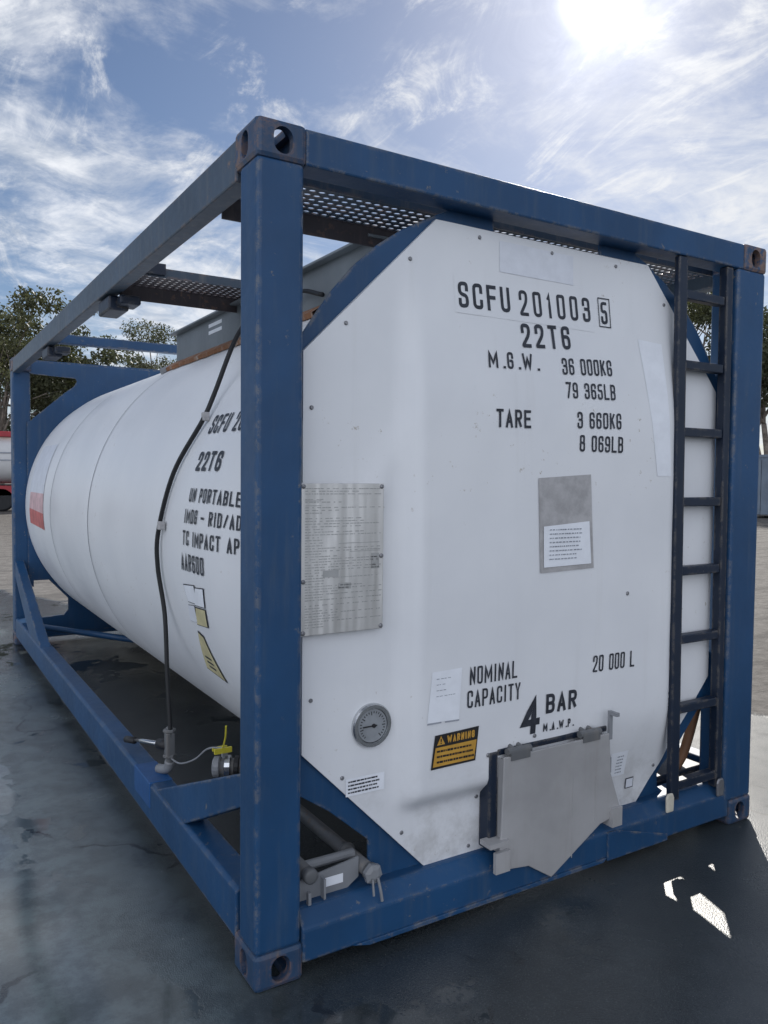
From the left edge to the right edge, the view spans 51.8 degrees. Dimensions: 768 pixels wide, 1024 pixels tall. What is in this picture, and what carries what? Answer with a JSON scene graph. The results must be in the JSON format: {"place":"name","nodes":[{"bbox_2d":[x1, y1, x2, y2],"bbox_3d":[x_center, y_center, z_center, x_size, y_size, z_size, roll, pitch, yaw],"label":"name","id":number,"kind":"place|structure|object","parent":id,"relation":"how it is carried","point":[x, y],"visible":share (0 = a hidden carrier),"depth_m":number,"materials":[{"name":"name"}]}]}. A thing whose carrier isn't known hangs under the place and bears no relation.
{"place":"outdoors","nodes":[
{"label":"outdoors","id":0,"kind":"place"},
{"bbox_2d":[0,483,767,1023],"bbox_3d":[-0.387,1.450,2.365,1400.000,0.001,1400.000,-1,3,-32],"label":"ground","id":1,"kind":"structure","parent":0,"point":[108,915],"depth_m":2.80,"materials":[{"name":"concrete"}]},
{"bbox_2d":[0,431,11,511],"bbox_3d":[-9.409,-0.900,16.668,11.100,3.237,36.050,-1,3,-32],"label":"tanker trailer","id":2,"kind":"object","parent":1,"relation":"on","point":[5,475],"visible":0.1,"depth_m":31.91,"materials":[{"name":"white metal"}]},
{"bbox_2d":[0,285,98,483],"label":"gum tree","id":3,"kind":"object","parent":1,"relation":"on","point":[12,347],"visible":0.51,"depth_m":40.00,"materials":[{"name":"green plant"}]},
{"bbox_2d":[0,308,141,430],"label":"gum tree","id":4,"kind":"object","parent":1,"relation":"on","point":[112,355],"visible":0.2,"depth_m":43.66,"materials":[{"name":"green plant"}]},
{"bbox_2d":[32,358,155,410],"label":"gum tree","id":5,"kind":"object","parent":1,"relation":"on","point":[143,366],"visible":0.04,"depth_m":67.30,"materials":[{"name":"green plant"}]},
{"bbox_2d":[116,318,176,369],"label":"gum tree","id":6,"kind":"object","parent":1,"relation":"on","point":[161,335],"visible":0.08,"depth_m":68.90,"materials":[{"name":"green plant"}]},
{"bbox_2d":[10,115,765,992],"bbox_3d":[-0.844,0.013,5.391,2.438,2.591,5.850,-1,3,-32],"label":"tank container","id":7,"kind":"object","parent":1,"relation":"on","point":[420,555],"visible":1,"depth_m":2.89,"materials":[{"name":"white metal"}]},
{"bbox_2d":[687,292,711,357],"bbox_3d":[18.506,-7.839,51.961,12.485,14.523,12.254,3,3,39],"label":"gum tree","id":8,"kind":"object","parent":1,"relation":"on","point":[709,324],"visible":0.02,"depth_m":48.40,"materials":[{"name":"green plant"}]},
{"bbox_2d":[687,292,767,454],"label":"gum tree","id":9,"kind":"object","parent":1,"relation":"on","point":[696,317],"visible":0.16,"depth_m":45.34,"materials":[{"name":"green plant"}]},
{"bbox_2d":[757,454,767,514],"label":"shipping container","id":10,"kind":"object","parent":1,"relation":"on","point":[762,508],"visible":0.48,"depth_m":32.33,"materials":[{"name":"metal"}]},
{"bbox_2d":[757,459,761,513],"bbox_3d":[15.184,-1.050,32.900,0.060,2.250,1.070,-1,3,-32],"label":"door","id":11,"kind":"structure","parent":10,"relation":"in","point":[760,460],"depth_m":32.47,"materials":[{"name":"paint"}]},
{"bbox_2d":[760,459,767,514],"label":"door","id":12,"kind":"structure","parent":10,"relation":"in","point":[764,478],"depth_m":32.28,"materials":[{"name":"paint"}]},
{"bbox_2d":[0,0,767,454],"label":"sky","id":13,"kind":"structure","parent":0,"point":[654,110],"materials":[{"name":"blue"}]}
]}

